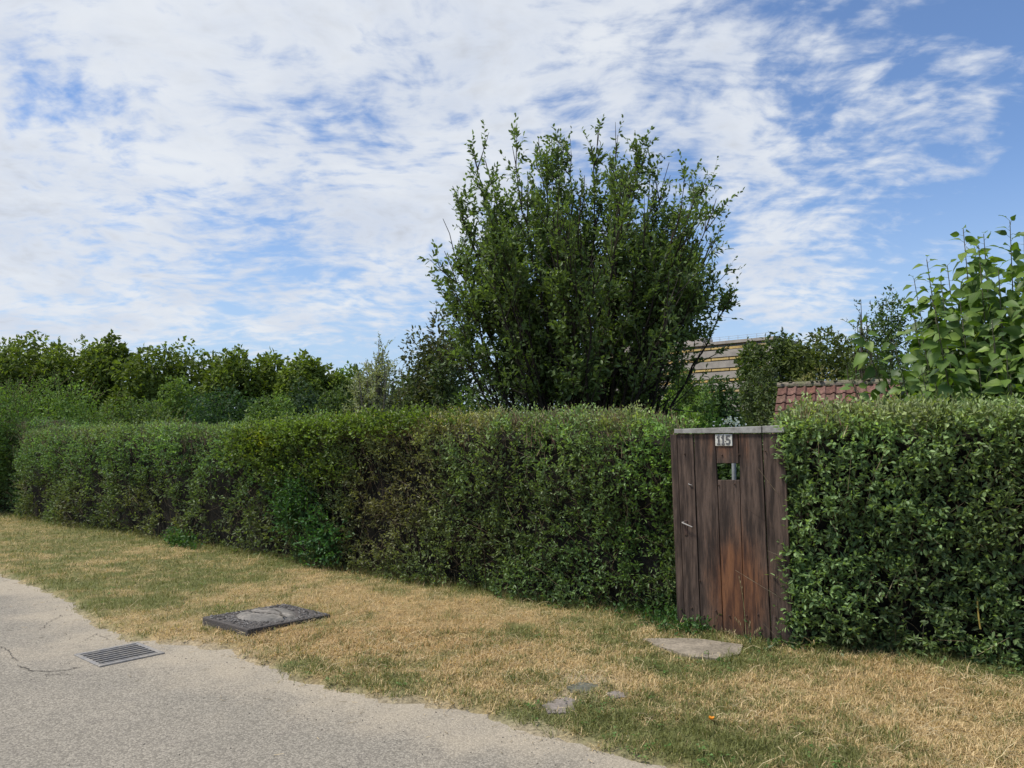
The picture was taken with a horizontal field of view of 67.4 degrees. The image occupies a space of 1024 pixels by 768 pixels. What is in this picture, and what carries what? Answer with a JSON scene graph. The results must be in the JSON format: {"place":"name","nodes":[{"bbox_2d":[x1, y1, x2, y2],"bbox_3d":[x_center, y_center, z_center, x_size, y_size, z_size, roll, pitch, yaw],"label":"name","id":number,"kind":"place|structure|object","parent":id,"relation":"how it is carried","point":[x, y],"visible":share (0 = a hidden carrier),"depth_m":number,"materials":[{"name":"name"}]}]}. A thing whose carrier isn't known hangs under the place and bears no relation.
{"place":"outdoors","nodes":[
{"label":"outdoors","id":0,"kind":"place"},
{"bbox_2d":[0,576,665,767],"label":"road","id":1,"kind":"structure","parent":0,"point":[99,713],"depth_m":4.44,"materials":[{"name":"grey asphalt"}]},
{"bbox_2d":[74,642,164,666],"bbox_3d":[-2.958,2.049,5.788,0.470,0.041,0.470,-4,-6,40],"label":"storm drain","id":2,"kind":"object","parent":1,"relation":"on","point":[108,656],"visible":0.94,"depth_m":5.78,"materials":[{"name":"metal"}]},
{"bbox_2d":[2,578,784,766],"bbox_3d":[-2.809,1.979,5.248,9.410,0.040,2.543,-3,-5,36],"label":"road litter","id":3,"kind":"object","parent":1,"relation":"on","point":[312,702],"visible":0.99,"depth_m":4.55,"materials":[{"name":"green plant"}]},
{"bbox_2d":[0,508,1023,767],"bbox_3d":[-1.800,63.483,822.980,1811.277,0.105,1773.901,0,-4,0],"label":"ground","id":4,"kind":"structure","parent":0,"point":[538,728],"depth_m":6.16,"materials":[{"name":"beige plant"}]},
{"bbox_2d":[0,387,40,495],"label":"garden bush","id":5,"kind":"object","parent":4,"relation":"on","point":[10,414],"visible":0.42,"depth_m":17.20,"materials":[{"name":"green plant"}]},
{"bbox_2d":[0,339,51,416],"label":"broadleaf tree","id":6,"kind":"object","parent":4,"relation":"on","point":[19,371],"visible":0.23,"depth_m":55.91,"materials":[{"name":"green plant"}]},
{"bbox_2d":[0,330,75,399],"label":"broadleaf tree","id":7,"kind":"object","parent":4,"relation":"on","point":[36,347],"visible":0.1,"depth_m":59.47,"materials":[{"name":"green plant"}]},
{"bbox_2d":[0,415,79,514],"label":"clipped hedge","id":8,"kind":"object","parent":4,"relation":"on","point":[6,500],"visible":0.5,"depth_m":16.99,"materials":[{"name":"green plant"}]},
{"bbox_2d":[0,366,123,427],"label":"garden bush","id":9,"kind":"object","parent":4,"relation":"on","point":[57,405],"visible":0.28,"depth_m":20.82,"materials":[{"name":"green plant"}]},
{"bbox_2d":[26,333,122,420],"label":"broadleaf tree","id":10,"kind":"object","parent":4,"relation":"on","point":[78,371],"visible":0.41,"depth_m":57.06,"materials":[{"name":"green plant"}]},
{"bbox_2d":[78,329,135,411],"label":"broadleaf tree","id":11,"kind":"object","parent":4,"relation":"on","point":[122,349],"visible":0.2,"depth_m":60.41,"materials":[{"name":"green plant"}]},
{"bbox_2d":[84,387,175,425],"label":"garden bush","id":12,"kind":"object","parent":4,"relation":"on","point":[145,405],"visible":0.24,"depth_m":26.57,"materials":[{"name":"green plant"}]},
{"bbox_2d":[100,344,185,422],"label":"broadleaf tree","id":13,"kind":"object","parent":4,"relation":"on","point":[142,384],"visible":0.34,"depth_m":55.51,"materials":[{"name":"green plant"}]},
{"bbox_2d":[7,413,311,556],"bbox_3d":[-6.269,1.641,13.344,10.024,2.179,1.526,-3,-5,38],"label":"clipped hedge","id":14,"kind":"object","parent":4,"relation":"on","point":[152,478],"visible":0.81,"depth_m":12.79,"materials":[{"name":"green plant"}]},
{"bbox_2d":[124,405,200,425],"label":"garden bush","id":15,"kind":"object","parent":4,"relation":"on","point":[159,409],"visible":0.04,"depth_m":19.73,"materials":[{"name":"green plant"}]},
{"bbox_2d":[150,370,202,422],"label":"garden bush","id":16,"kind":"object","parent":4,"relation":"on","point":[171,401],"visible":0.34,"depth_m":32.63,"materials":[{"name":"green plant"}]},
{"bbox_2d":[146,335,222,421],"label":"broadleaf tree","id":17,"kind":"object","parent":4,"relation":"on","point":[196,377],"visible":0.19,"depth_m":59.53,"materials":[{"name":"green plant"}]},
{"bbox_2d":[182,384,264,426],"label":"garden bush","id":18,"kind":"object","parent":4,"relation":"on","point":[211,416],"visible":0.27,"depth_m":25.62,"materials":[{"name":"green plant"}]},
{"bbox_2d":[194,344,272,422],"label":"broadleaf tree","id":19,"kind":"object","parent":4,"relation":"on","point":[232,370],"visible":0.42,"depth_m":56.92,"materials":[{"name":"green plant"}]},
{"bbox_2d":[239,348,290,413],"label":"broadleaf tree","id":20,"kind":"object","parent":4,"relation":"on","point":[268,366],"visible":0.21,"depth_m":59.61,"materials":[{"name":"green plant"}]},
{"bbox_2d":[202,604,329,636],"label":"manhole slab","id":21,"kind":"structure","parent":4,"relation":"on","point":[248,622],"depth_m":6.59,"materials":[{"name":"concrete"}]},
{"bbox_2d":[242,390,303,422],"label":"garden bush","id":22,"kind":"object","parent":4,"relation":"on","point":[267,409],"visible":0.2,"depth_m":24.84,"materials":[{"name":"green plant"}]},
{"bbox_2d":[272,348,328,418],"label":"broadleaf tree","id":23,"kind":"object","parent":4,"relation":"on","point":[309,369],"visible":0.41,"depth_m":55.65,"materials":[{"name":"green plant"}]},
{"bbox_2d":[276,372,329,419],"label":"garden bush","id":24,"kind":"object","parent":4,"relation":"on","point":[300,403],"visible":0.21,"depth_m":29.77,"materials":[{"name":"green plant"}]},
{"bbox_2d":[160,401,487,568],"bbox_3d":[-2.748,1.329,10.162,6.423,2.152,1.125,-3,-5,36],"label":"hornbeam bush","id":25,"kind":"object","parent":4,"relation":"on","point":[265,446],"visible":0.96,"depth_m":9.75,"materials":[{"name":"green plant"}]},
{"bbox_2d":[310,362,355,412],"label":"broadleaf tree","id":26,"kind":"object","parent":4,"relation":"on","point":[336,379],"visible":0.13,"depth_m":57.54,"materials":[{"name":"green plant"}]},
{"bbox_2d":[312,385,354,417],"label":"garden bush","id":27,"kind":"object","parent":4,"relation":"on","point":[335,394],"visible":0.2,"depth_m":26.92,"materials":[{"name":"green plant"}]},
{"bbox_2d":[332,360,375,409],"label":"broadleaf tree","id":28,"kind":"object","parent":4,"relation":"on","point":[351,371],"visible":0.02,"depth_m":70.38,"materials":[{"name":"green plant"}]},
{"bbox_2d":[342,331,404,417],"bbox_3d":[-3.820,0.864,20.984,2.228,4.661,1.853,2,-5,-26],"label":"wispy tree","id":29,"kind":"object","parent":4,"relation":"on","point":[371,383],"visible":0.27,"depth_m":20.98,"materials":[{"name":"green plant"}]},
{"bbox_2d":[387,370,441,430],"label":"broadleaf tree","id":30,"kind":"object","parent":4,"relation":"on","point":[395,377],"visible":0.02,"depth_m":69.92,"materials":[{"name":"green plant"}]},
{"bbox_2d":[388,308,488,431],"bbox_3d":[-1.327,0.628,14.998,2.248,4.287,2.378,0,-4,0],"label":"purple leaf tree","id":31,"kind":"object","parent":4,"relation":"on","point":[439,376],"visible":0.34,"depth_m":14.72,"materials":[{"name":"green plant"}]},
{"bbox_2d":[444,366,539,431],"bbox_3d":[-0.263,1.085,12.496,1.955,2.943,2.019,0,-4,0],"label":"garden bush","id":32,"kind":"object","parent":4,"relation":"on","point":[470,398],"visible":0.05,"depth_m":12.37,"materials":[{"name":"green plant"}]},
{"bbox_2d":[272,399,724,621],"bbox_3d":[-0.499,1.275,8.700,6.437,2.130,1.557,-3,-5,36],"label":"clipped hedge","id":33,"kind":"object","parent":4,"relation":"on","point":[551,504],"visible":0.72,"depth_m":7.89,"materials":[{"name":"green plant"}]},
{"bbox_2d":[10,536,1022,767],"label":"clover","id":34,"kind":"object","parent":4,"relation":"on","point":[702,759],"visible":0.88,"depth_m":4.94,"materials":[{"name":"green plant"}]},
{"bbox_2d":[542,697,576,714],"bbox_3d":[0.287,1.940,4.585,0.222,0.050,0.283,0,-4,0],"label":"stepping stone","id":35,"kind":"object","parent":4,"relation":"on","point":[558,702],"visible":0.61,"depth_m":4.57,"materials":[{"name":"grey stone"}]},
{"bbox_2d":[417,113,745,431],"bbox_3d":[0.915,-0.694,10.037,3.874,6.128,3.536,-2,-5,29],"label":"garden tree","id":36,"kind":"object","parent":4,"relation":"on","point":[547,353],"visible":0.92,"depth_m":9.66,"materials":[{"name":"green plant"}]},
{"bbox_2d":[567,682,599,694],"bbox_3d":[0.453,1.958,4.880,0.209,0.050,0.246,0,-4,0],"label":"stepping stone","id":37,"kind":"object","parent":4,"relation":"on","point":[581,686],"visible":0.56,"depth_m":4.89,"materials":[{"name":"grey stone"}]},
{"bbox_2d":[607,690,626,698],"bbox_3d":[0.654,1.942,4.748,0.139,0.050,0.144,0,-4,0],"label":"stepping stone","id":38,"kind":"object","parent":4,"relation":"on","point":[616,692],"visible":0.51,"depth_m":4.74,"materials":[{"name":"grey stone"}]},
{"bbox_2d":[647,387,711,435],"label":"garden bush","id":39,"kind":"object","parent":4,"relation":"on","point":[690,415],"visible":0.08,"depth_m":13.97,"materials":[{"name":"green plant"}]},
{"bbox_2d":[661,366,709,415],"bbox_3d":[7.719,1.728,33.952,2.542,5.156,2.732,0,-4,0],"label":"broadleaf tree","id":40,"kind":"object","parent":4,"relation":"on","point":[687,399],"visible":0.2,"depth_m":33.62,"materials":[{"name":"green plant"}]},
{"bbox_2d":[643,638,742,660],"bbox_3d":[1.397,2.014,5.793,0.747,0.050,0.578,0,-4,0],"label":"stepping stone","id":41,"kind":"object","parent":4,"relation":"on","point":[692,647],"depth_m":5.83,"materials":[{"name":"stone"}]},
{"bbox_2d":[683,385,721,427],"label":"garden bush","id":42,"kind":"object","parent":4,"relation":"on","point":[702,396],"visible":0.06,"depth_m":16.94,"materials":[{"name":"green plant"}]},
{"bbox_2d":[693,409,746,478],"bbox_3d":[2.485,1.301,9.402,0.876,2.027,0.904,0,-4,0],"label":"garden bush","id":43,"kind":"object","parent":4,"relation":"on","point":[711,419],"visible":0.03,"depth_m":9.36,"materials":[{"name":"green plant"}]},
{"bbox_2d":[699,374,744,433],"bbox_3d":[8.078,1.732,29.911,1.960,4.319,1.656,-2,-5,25],"label":"broadleaf tree","id":44,"kind":"object","parent":4,"relation":"on","point":[723,401],"visible":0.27,"depth_m":29.69,"materials":[{"name":"green plant"}]},
{"bbox_2d":[732,463,735,479],"bbox_3d":[2.185,1.407,7.516,0.044,1.520,0.042,0,-4,0],"label":"pipe post","id":45,"kind":"object","parent":4,"relation":"on","point":[733,471],"depth_m":7.54,"materials":[{"name":"grey metal"}]},
{"bbox_2d":[670,425,810,640],"bbox_3d":[1.839,1.208,6.302,1.092,1.722,0.202,-3,-5,38],"label":"gate frame","id":46,"kind":"object","parent":4,"relation":"on","point":[677,520],"visible":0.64,"depth_m":6.51,"materials":[{"name":"brown wood"}]},
{"bbox_2d":[677,434,793,644],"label":"garden gate","id":47,"kind":"structure","parent":46,"relation":"attached to","point":[728,538],"depth_m":6.22,"materials":[{"name":"brown wood"}]},
{"bbox_2d":[721,580,759,642],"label":"tall grass stalks","id":48,"kind":"object","parent":4,"relation":"on","point":[740,625],"depth_m":5.93,"materials":[{"name":"plant"}]},
{"bbox_2d":[717,421,771,572],"bbox_3d":[2.503,1.333,8.556,1.115,1.837,1.006,0,-4,0],"label":"garden bush","id":49,"kind":"object","parent":4,"relation":"on","point":[727,474],"visible":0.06,"depth_m":8.45,"materials":[{"name":"green plant"}]},
{"bbox_2d":[737,359,782,483],"bbox_3d":[6.321,1.206,18.945,1.485,3.648,2.189,0,-4,0],"label":"garden bush","id":50,"kind":"object","parent":4,"relation":"on","point":[765,405],"visible":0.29,"depth_m":18.90,"materials":[{"name":"green plant"}]},
{"bbox_2d":[731,327,810,426],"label":"broadleaf tree","id":51,"kind":"object","parent":4,"relation":"on","point":[759,356],"visible":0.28,"depth_m":45.57,"materials":[{"name":"green plant"}]},
{"bbox_2d":[522,588,1023,670],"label":"hedge foot weeds","id":52,"kind":"object","parent":4,"relation":"on","point":[674,618],"visible":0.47,"depth_m":6.29,"materials":[{"name":"green plant"}]},
{"bbox_2d":[773,325,868,386],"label":"broadleaf tree","id":53,"kind":"object","parent":4,"relation":"on","point":[810,358],"visible":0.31,"depth_m":43.36,"materials":[{"name":"green plant"}]},
{"bbox_2d":[792,365,850,386],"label":"garden bush","id":54,"kind":"object","parent":4,"relation":"on","point":[811,377],"visible":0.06,"depth_m":24.16,"materials":[{"name":"green plant"}]},
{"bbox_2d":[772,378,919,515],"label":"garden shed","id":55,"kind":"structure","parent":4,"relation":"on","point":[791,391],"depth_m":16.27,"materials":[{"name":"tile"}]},
{"bbox_2d":[828,300,893,384],"bbox_3d":[8.553,0.452,18.634,1.332,5.114,1.535,0,-4,0],"label":"wispy tree","id":56,"kind":"object","parent":4,"relation":"on","point":[862,369],"visible":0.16,"depth_m":18.57,"materials":[{"name":"green plant"}]},
{"bbox_2d":[838,359,889,379],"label":"broadleaf tree","id":57,"kind":"object","parent":4,"relation":"on","point":[849,372],"visible":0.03,"depth_m":40.22,"materials":[{"name":"green plant"}]},
{"bbox_2d":[737,385,1023,669],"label":"clipped hedge","id":58,"kind":"object","parent":4,"relation":"on","point":[914,529],"visible":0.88,"depth_m":5.69,"materials":[{"name":"green plant"}]},
{"bbox_2d":[976,598,980,628],"bbox_3d":[3.307,1.627,5.438,0.026,0.213,0.016,0,-4,0],"label":"dry cane","id":59,"kind":"object","parent":58,"relation":"attached to","point":[978,615],"visible":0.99,"depth_m":5.43,"materials":[{"name":"plant"}]},
{"bbox_2d":[855,284,922,378],"bbox_3d":[9.465,0.256,19.116,1.524,5.566,1.710,0,-4,0],"label":"round tree","id":60,"kind":"object","parent":4,"relation":"on","point":[887,325],"visible":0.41,"depth_m":19.09,"materials":[{"name":"green plant"}]},
{"bbox_2d":[870,335,967,405],"bbox_3d":[5.842,0.788,9.677,2.630,3.090,2.636,0,-4,0],"label":"garden bush","id":61,"kind":"object","parent":4,"relation":"on","point":[906,365],"depth_m":10.47,"materials":[{"name":"green plant"}]},
{"bbox_2d":[838,215,1023,427],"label":"mulberry tree","id":62,"kind":"object","parent":4,"relation":"on","point":[983,357],"visible":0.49,"depth_m":7.13,"materials":[{"name":"green plant"}]},
{"bbox_2d":[0,0,1023,412],"label":"sky","id":63,"kind":"structure","parent":0,"point":[262,176],"materials":[{"name":"blue"}]},
{"bbox_2d":[612,332,796,426],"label":"house","id":64,"kind":"structure","parent":0,"point":[722,364],"depth_m":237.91,"materials":[{"name":"concrete"}]}
]}

